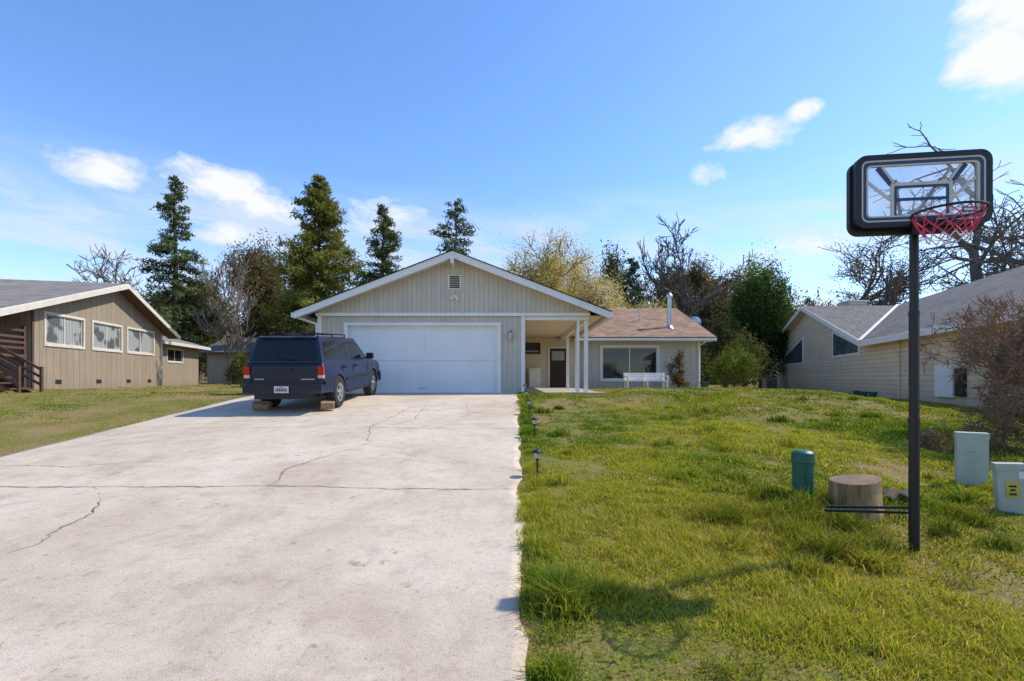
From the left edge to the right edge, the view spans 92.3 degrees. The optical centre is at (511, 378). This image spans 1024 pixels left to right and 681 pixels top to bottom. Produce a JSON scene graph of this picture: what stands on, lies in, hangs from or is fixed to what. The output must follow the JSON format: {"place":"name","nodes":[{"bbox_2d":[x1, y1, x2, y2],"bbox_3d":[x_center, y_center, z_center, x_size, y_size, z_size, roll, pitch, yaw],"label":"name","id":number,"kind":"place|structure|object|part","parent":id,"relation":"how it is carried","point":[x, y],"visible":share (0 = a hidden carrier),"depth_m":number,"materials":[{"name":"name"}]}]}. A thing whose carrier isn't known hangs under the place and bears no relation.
{"place":"outdoors","nodes":[
{"label":"outdoors","id":0,"kind":"place"},
{"bbox_2d":[0,393,527,680],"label":"driveway","id":1,"kind":"structure","parent":0,"point":[298,572],"depth_m":3.88,"materials":[{"name":"concrete"}]},
{"bbox_2d":[4,401,514,554],"bbox_3d":[-3.427,0.990,7.624,7.159,0.831,9.284,0,0,0],"label":"driveway crack","id":2,"kind":"object","parent":1,"relation":"on","point":[250,485],"visible":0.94,"depth_m":5.40,"materials":[{"name":"grey concrete"}]},
{"bbox_2d":[252,401,272,409],"bbox_3d":[-5.502,0.592,10.824,0.402,0.229,0.281,0,0,-9],"label":"wood chock","id":3,"kind":"object","parent":1,"relation":"on","point":[261,405],"visible":1,"depth_m":10.74,"materials":[{"name":"brown wood"}]},
{"bbox_2d":[242,333,380,406],"bbox_3d":[-4.780,-0.270,12.484,2.100,1.703,4.666,0,4,0],"label":"parked suv","id":4,"kind":"object","parent":1,"relation":"on","point":[277,370],"visible":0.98,"depth_m":10.41,"materials":[{"name":"blue paint"}]},
{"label":"windows","id":5,"kind":"part","parent":4,"relation":"part of","materials":[{"name":"black glass"}]},
{"bbox_2d":[320,401,334,409],"bbox_3d":[-4.039,0.589,10.796,0.322,0.208,0.281,0,0,-14],"label":"wood chock","id":6,"kind":"object","parent":1,"relation":"on","point":[327,405],"visible":1,"depth_m":10.70,"materials":[{"name":"brown wood"}]},
{"bbox_2d":[0,372,1023,680],"bbox_3d":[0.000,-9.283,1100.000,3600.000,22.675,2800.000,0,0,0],"label":"ground","id":7,"kind":"structure","parent":0,"point":[24,436],"depth_m":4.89,"materials":[{"name":"green plant"}]},
{"bbox_2d":[0,325,43,392],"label":"deck stairs","id":8,"kind":"structure","parent":7,"relation":"on","point":[21,376],"depth_m":15.89,"materials":[{"name":"brown wood"}]},
{"bbox_2d":[0,291,198,390],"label":"walls","id":9,"kind":"structure","parent":7,"relation":"on","point":[73,368],"depth_m":22.49,"materials":[{"name":"grey wood"}]},
{"bbox_2d":[0,279,208,347],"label":"roof","id":10,"kind":"structure","parent":9,"relation":"on","point":[13,292],"depth_m":20.84,"materials":[{"name":"grey"}]},
{"bbox_2d":[0,284,210,389],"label":"windows and trim","id":11,"kind":"structure","parent":9,"relation":"attached to","point":[64,331],"depth_m":22.96,"materials":[{"name":"paint"}]},
{"bbox_2d":[66,243,149,302],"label":"bare oak tree","id":12,"kind":"object","parent":7,"relation":"on","point":[100,274],"visible":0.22,"depth_m":59.88,"materials":[{"name":"grey plant"}]},
{"bbox_2d":[129,175,227,373],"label":"pine tree","id":13,"kind":"object","parent":7,"relation":"on","point":[175,306],"visible":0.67,"depth_m":47.48,"materials":[{"name":"green plant"}]},
{"bbox_2d":[137,266,243,381],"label":"oak tree","id":14,"kind":"object","parent":7,"relation":"on","point":[207,340],"visible":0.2,"depth_m":58.31,"materials":[{"name":"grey plant"}]},
{"bbox_2d":[192,258,257,385],"bbox_3d":[-17.334,-3.318,29.759,3.466,8.099,3.130,0,0,-27],"label":"bare tree","id":15,"kind":"object","parent":7,"relation":"on","point":[236,322],"visible":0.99,"depth_m":29.46,"materials":[{"name":"grey plant"}]},
{"bbox_2d":[199,337,256,382],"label":"distant house","id":16,"kind":"structure","parent":7,"relation":"on","point":[217,364],"depth_m":46.00,"materials":[{"name":"grey"}]},
{"bbox_2d":[222,347,249,387],"bbox_3d":[-13.461,-0.459,24.519,1.704,2.178,1.911,0,0,0],"label":"shrub","id":17,"kind":"object","parent":7,"relation":"on","point":[237,363],"visible":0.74,"depth_m":24.20,"materials":[{"name":"green plant"}]},
{"bbox_2d":[214,228,291,336],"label":"oak tree","id":18,"kind":"object","parent":7,"relation":"on","point":[258,279],"visible":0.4,"depth_m":50.99,"materials":[{"name":"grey plant"}]},
{"bbox_2d":[228,232,288,336],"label":"oak tree","id":19,"kind":"object","parent":7,"relation":"on","point":[276,280],"visible":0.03,"depth_m":53.91,"materials":[{"name":"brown plant"}]},
{"bbox_2d":[279,245,316,335],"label":"oak tree","id":20,"kind":"object","parent":7,"relation":"on","point":[297,288],"visible":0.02,"depth_m":47.63,"materials":[{"name":"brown plant"}]},
{"bbox_2d":[292,322,314,335],"bbox_3d":[-11.806,-1.550,29.948,3.873,4.142,3.518,0,0,44],"label":"shrub","id":21,"kind":"object","parent":7,"relation":"on","point":[311,330],"visible":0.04,"depth_m":29.61,"materials":[{"name":"green plant"}]},
{"bbox_2d":[245,174,373,335],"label":"pine tree","id":22,"kind":"object","parent":7,"relation":"on","point":[321,206],"visible":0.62,"depth_m":40.74,"materials":[{"name":"green plant"}]},
{"bbox_2d":[347,203,403,287],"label":"pine tree","id":23,"kind":"object","parent":7,"relation":"on","point":[389,236],"visible":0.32,"depth_m":49.50,"materials":[{"name":"green plant"}]},
{"bbox_2d":[429,197,478,255],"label":"pine tree","id":24,"kind":"object","parent":7,"relation":"on","point":[454,242],"visible":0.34,"depth_m":48.00,"materials":[{"name":"green plant"}]},
{"bbox_2d":[319,259,696,392],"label":"walls","id":25,"kind":"structure","parent":7,"relation":"on","point":[428,291],"depth_m":15.47,"materials":[{"name":"beige wood"}]},
{"bbox_2d":[349,326,496,392],"bbox_3d":[-2.820,-0.585,15.595,4.700,2.150,0.070,0,0,0],"label":"garage door","id":26,"kind":"structure","parent":25,"relation":"attached to","point":[435,359],"depth_m":15.60,"materials":[{"name":"paint"}]},
{"bbox_2d":[448,275,460,289],"bbox_3d":[-1.800,-3.020,15.434,0.400,0.460,0.068,0,0,0],"label":"attic vent","id":27,"kind":"object","parent":25,"relation":"attached to","point":[454,282],"visible":1,"depth_m":15.41,"materials":[{"name":"white paint"}]},
{"bbox_2d":[291,251,716,392],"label":"trim","id":28,"kind":"structure","parent":25,"relation":"attached to","point":[564,326],"depth_m":15.46,"materials":[{"name":"white paint"}]},
{"bbox_2d":[691,316,700,324],"bbox_3d":[9.847,-2.788,26.513,0.554,1.128,0.540,0,0,37],"label":"satellite dish","id":29,"kind":"object","parent":28,"relation":"attached to","point":[696,319],"visible":0.45,"depth_m":26.53,"materials":[{"name":"metal"}]},
{"bbox_2d":[292,250,716,337],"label":"roof","id":30,"kind":"structure","parent":25,"relation":"on","point":[626,323],"depth_m":24.79,"materials":[{"name":"brown concrete"}]},
{"bbox_2d":[639,293,672,327],"bbox_3d":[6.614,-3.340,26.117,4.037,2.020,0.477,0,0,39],"label":"flue pipe","id":31,"kind":"object","parent":30,"relation":"on","point":[669,296],"visible":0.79,"depth_m":24.91,"materials":[{"name":"metal"}]},
{"bbox_2d":[508,330,512,340],"bbox_3d":[-0.050,-1.340,15.396,0.174,0.340,0.206,0,0,0],"label":"wall lantern","id":32,"kind":"object","parent":25,"relation":"attached to","point":[510,332],"depth_m":15.34,"materials":[{"name":"metal"}]},
{"bbox_2d":[548,347,565,386],"bbox_3d":[2.250,-0.550,23.995,1.020,2.000,0.130,0,0,0],"label":"front door","id":33,"kind":"structure","parent":25,"relation":"attached to","point":[556,367],"depth_m":24.02,"materials":[{"name":"brown wood"}]},
{"bbox_2d":[525,343,659,380],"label":"windows","id":34,"kind":"structure","parent":25,"relation":"attached to","point":[617,362],"depth_m":24.05,"materials":[{"name":"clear glass"}]},
{"bbox_2d":[526,399,532,411],"bbox_3d":[0.360,0.626,10.300,0.150,0.375,0.150,0,0,0],"label":"solar path light","id":35,"kind":"object","parent":7,"relation":"on","point":[529,401],"visible":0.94,"depth_m":10.27,"materials":[{"name":"black plastic"}]},
{"bbox_2d":[530,417,538,436],"bbox_3d":[0.370,0.829,8.050,0.150,0.375,0.150,0,0,0],"label":"solar path light","id":36,"kind":"object","parent":7,"relation":"on","point":[534,420],"visible":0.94,"depth_m":8.03,"materials":[{"name":"black plastic"}]},
{"bbox_2d":[462,215,607,348],"bbox_3d":[0.591,-4.826,34.574,10.996,11.299,10.935,0,0,0],"label":"willow tree","id":37,"kind":"object","parent":7,"relation":"on","point":[550,272],"visible":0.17,"depth_m":31.97,"materials":[{"name":"yellow plant"}]},
{"bbox_2d":[531,449,542,475],"bbox_3d":[0.300,1.030,5.850,0.150,0.365,0.150,0,0,0],"label":"solar path light","id":38,"kind":"object","parent":7,"relation":"on","point":[537,452],"visible":0.95,"depth_m":5.83,"materials":[{"name":"black plastic"}]},
{"bbox_2d":[204,278,879,376],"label":"distant trees","id":39,"kind":"object","parent":7,"relation":"on","point":[828,303],"depth_m":83.70,"materials":[{"name":"green plant"}]},
{"bbox_2d":[525,387,606,394],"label":"porch floor","id":40,"kind":"structure","parent":7,"relation":"on","point":[552,390],"depth_m":17.86,"materials":[{"name":"concrete"}]},
{"bbox_2d":[558,233,631,348],"bbox_3d":[4.429,-5.202,36.412,7.758,11.952,11.116,0,0,0],"label":"blossoming tree","id":41,"kind":"object","parent":7,"relation":"on","point":[604,295],"visible":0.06,"depth_m":34.38,"materials":[{"name":"yellow plant"}]},
{"bbox_2d":[566,240,635,302],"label":"oak tree","id":42,"kind":"object","parent":7,"relation":"on","point":[613,267],"visible":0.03,"depth_m":57.77,"materials":[{"name":"green plant"}]},
{"bbox_2d":[561,269,675,307],"bbox_3d":[7.800,-4.115,37.131,8.911,9.797,7.890,0,0,0],"label":"blossoming tree","id":43,"kind":"object","parent":7,"relation":"on","point":[624,302],"visible":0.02,"depth_m":36.34,"materials":[{"name":"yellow plant"}]},
{"bbox_2d":[617,257,656,307],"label":"pine tree","id":44,"kind":"object","parent":7,"relation":"on","point":[635,291],"visible":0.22,"depth_m":54.68,"materials":[{"name":"green plant"}]},
{"bbox_2d":[623,373,668,387],"bbox_3d":[5.155,0.106,18.930,1.610,0.660,0.600,0,0,0],"label":"white bench","id":45,"kind":"object","parent":7,"relation":"on","point":[643,377],"visible":0.89,"depth_m":19.14,"materials":[{"name":"paint"}]},
{"bbox_2d":[656,295,679,310],"bbox_3d":[12.538,-3.017,40.102,5.598,7.926,5.239,0,0,-37],"label":"shrub","id":46,"kind":"object","parent":7,"relation":"on","point":[673,305],"depth_m":39.80,"materials":[{"name":"green plant"}]},
{"bbox_2d":[651,264,699,314],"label":"oak tree","id":47,"kind":"object","parent":7,"relation":"on","point":[683,287],"visible":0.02,"depth_m":66.96,"materials":[{"name":"brown plant"}]},
{"bbox_2d":[664,346,687,387],"bbox_3d":[7.379,-0.340,22.238,1.173,2.296,0.982,0,0,37],"label":"rose bush","id":48,"kind":"object","parent":7,"relation":"on","point":[677,364],"visible":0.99,"depth_m":22.16,"materials":[{"name":"green plant"}]},
{"bbox_2d":[682,382,689,387],"bbox_3d":[7.750,0.309,21.900,0.378,0.320,0.378,0,0,0],"label":"plant pot","id":49,"kind":"object","parent":7,"relation":"on","point":[685,384],"visible":0.83,"depth_m":21.77,"materials":[{"name":"ceramic"}]},
{"bbox_2d":[637,212,759,317],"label":"bare oak tree","id":50,"kind":"object","parent":7,"relation":"on","point":[663,282],"visible":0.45,"depth_m":58.38,"materials":[{"name":"grey plant"}]},
{"bbox_2d":[646,252,755,381],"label":"oak tree","id":51,"kind":"object","parent":7,"relation":"on","point":[697,279],"visible":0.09,"depth_m":67.94,"materials":[{"name":"green plant"}]},
{"bbox_2d":[700,382,709,387],"bbox_3d":[8.500,0.308,21.700,0.417,0.320,0.417,0,0,0],"label":"plant pot","id":52,"kind":"object","parent":7,"relation":"on","point":[704,384],"visible":0.83,"depth_m":21.55,"materials":[{"name":"green plastic"}]},
{"bbox_2d":[700,342,712,377],"bbox_3d":[10.618,-1.628,30.911,4.186,4.738,4.269,0,0,-41],"label":"shrub","id":53,"kind":"object","parent":7,"relation":"on","point":[703,357],"visible":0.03,"depth_m":30.48,"materials":[{"name":"green plant"}]},
{"bbox_2d":[696,288,722,384],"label":"pine tree","id":54,"kind":"object","parent":7,"relation":"on","point":[707,315],"visible":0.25,"depth_m":61.77,"materials":[{"name":"green plant"}]},
{"bbox_2d":[700,308,762,387],"bbox_3d":[16.415,-2.204,38.227,5.764,6.343,5.484,0,0,-19],"label":"shrub","id":55,"kind":"object","parent":7,"relation":"on","point":[723,334],"visible":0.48,"depth_m":37.43,"materials":[{"name":"green plant"}]},
{"bbox_2d":[702,342,770,387],"bbox_3d":[12.261,-0.590,26.941,3.783,2.896,3.456,0,0,0],"label":"shrub","id":56,"kind":"object","parent":7,"relation":"on","point":[732,362],"visible":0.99,"depth_m":26.75,"materials":[{"name":"green plant"}]},
{"bbox_2d":[709,261,780,382],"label":"oak tree","id":57,"kind":"object","parent":7,"relation":"on","point":[728,280],"visible":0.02,"depth_m":69.97,"materials":[{"name":"green plant"}]},
{"bbox_2d":[708,324,782,387],"bbox_3d":[14.731,-1.246,31.084,3.902,4.457,4.324,0,0,0],"label":"shrub","id":58,"kind":"object","parent":7,"relation":"on","point":[739,340],"visible":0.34,"depth_m":30.63,"materials":[{"name":"green plant"}]},
{"bbox_2d":[715,243,805,388],"bbox_3d":[20.360,-5.083,40.304,6.967,12.073,6.967,0,0,0],"label":"cypress tree","id":59,"kind":"object","parent":7,"relation":"on","point":[757,308],"visible":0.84,"depth_m":38.79,"materials":[{"name":"green plant"}]},
{"bbox_2d":[762,377,776,388],"bbox_3d":[20.672,0.420,39.563,0.900,1.100,0.920,0,0,0],"label":"air conditioner","id":60,"kind":"object","parent":7,"relation":"on","point":[767,384],"visible":0.86,"depth_m":39.12,"materials":[{"name":"metal"}]},
{"bbox_2d":[791,449,815,497],"bbox_3d":[2.990,0.999,5.050,0.217,0.525,0.217,0,0,0],"label":"green utility post","id":61,"kind":"object","parent":7,"relation":"on","point":[803,461],"visible":0.82,"depth_m":4.97,"materials":[{"name":"plastic"}]},
{"bbox_2d":[804,297,813,305],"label":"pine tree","id":62,"kind":"object","parent":7,"relation":"on","point":[810,301],"visible":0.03,"depth_m":61.90,"materials":[{"name":"green plant"}]},
{"bbox_2d":[827,474,884,521],"bbox_3d":[3.352,1.138,4.777,0.474,0.380,0.487,0,0,0],"label":"tree stump","id":63,"kind":"object","parent":7,"relation":"on","point":[858,489],"visible":0.87,"depth_m":4.63,"materials":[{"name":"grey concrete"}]},
{"bbox_2d":[852,390,860,395],"bbox_3d":[16.000,0.712,22.800,0.338,0.300,0.338,0,0,0],"label":"plant pot","id":64,"kind":"object","parent":7,"relation":"on","point":[856,392],"visible":0.67,"depth_m":22.73,"materials":[{"name":"green plastic"}]},
{"bbox_2d":[859,391,867,396],"bbox_3d":[15.600,0.732,21.800,0.338,0.300,0.338,0,0,0],"label":"plant pot","id":65,"kind":"object","parent":7,"relation":"on","point":[864,393],"visible":0.76,"depth_m":21.70,"materials":[{"name":"green plastic"}]},
{"bbox_2d":[788,235,954,313],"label":"bare oak tree","id":66,"kind":"object","parent":7,"relation":"on","point":[879,294],"visible":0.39,"depth_m":57.42,"materials":[{"name":"grey plant"}]},
{"bbox_2d":[868,392,877,396],"bbox_3d":[15.200,0.717,20.700,0.338,0.300,0.338,0,0,0],"label":"plant pot","id":67,"kind":"object","parent":7,"relation":"on","point":[872,394],"visible":0.83,"depth_m":20.58,"materials":[{"name":"green plastic"}]},
{"bbox_2d":[881,252,904,305],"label":"bare tree","id":68,"kind":"object","parent":7,"relation":"on","point":[890,296],"visible":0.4,"depth_m":46.88,"materials":[{"name":"grey wood"}]},
{"bbox_2d":[882,487,907,502],"bbox_3d":[3.849,1.213,5.019,0.439,0.195,0.245,0,0,-17],"label":"rock","id":69,"kind":"object","parent":7,"relation":"on","point":[894,492],"visible":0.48,"depth_m":4.96,"materials":[{"name":"grey stone"}]},
{"bbox_2d":[769,313,1023,412],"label":"walls","id":70,"kind":"structure","parent":7,"relation":"on","point":[872,368],"depth_m":22.87,"materials":[{"name":"beige"}]},
{"bbox_2d":[778,300,1023,398],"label":"trim","id":71,"kind":"structure","parent":70,"relation":"attached to","point":[844,343],"depth_m":21.82,"materials":[{"name":"white paint"}]},
{"bbox_2d":[786,265,1023,340],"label":"roof","id":72,"kind":"structure","parent":70,"relation":"on","point":[857,322],"depth_m":22.72,"materials":[{"name":"grey concrete"}]},
{"bbox_2d":[825,149,992,553],"bbox_3d":[2.980,-0.115,3.769,1.070,3.205,0.780,0,0,39],"label":"basketball hoop","id":73,"kind":"object","parent":7,"relation":"on","point":[914,224],"visible":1,"depth_m":3.79,"materials":[{"name":"black paint"}]},
{"bbox_2d":[871,121,1023,291],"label":"bare oak tree","id":74,"kind":"object","parent":7,"relation":"on","point":[976,260],"visible":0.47,"depth_m":44.86,"materials":[{"name":"grey plant"}]},
{"bbox_2d":[906,283,1023,456],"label":"bare shrub","id":75,"kind":"object","parent":7,"relation":"on","point":[1011,371],"visible":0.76,"depth_m":7.19,"materials":[{"name":"brown plant"}]},
{"bbox_2d":[908,292,1023,431],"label":"bare shrub","id":76,"kind":"object","parent":7,"relation":"on","point":[957,326],"visible":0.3,"depth_m":8.28,"materials":[{"name":"brown plant"}]},
{"bbox_2d":[954,431,989,487],"bbox_3d":[5.279,0.941,5.649,0.282,0.640,0.144,0,0,32],"label":"utility box","id":77,"kind":"object","parent":7,"relation":"on","point":[971,458],"visible":0.92,"depth_m":5.60,"materials":[{"name":"grey metal"}]},
{"bbox_2d":[964,205,1023,282],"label":"bare oak tree","id":78,"kind":"object","parent":7,"relation":"on","point":[1011,266],"visible":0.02,"depth_m":58.15,"materials":[{"name":"grey plant"}]},
{"bbox_2d":[990,462,1023,514],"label":"utility box","id":79,"kind":"object","parent":7,"relation":"on","point":[1008,484],"visible":0.98,"depth_m":4.65,"materials":[{"name":"grey metal"}]},
{"bbox_2d":[0,0,1023,334],"label":"sky","id":80,"kind":"structure","parent":0,"point":[746,121],"materials":[{"name":"blue"}]}
]}

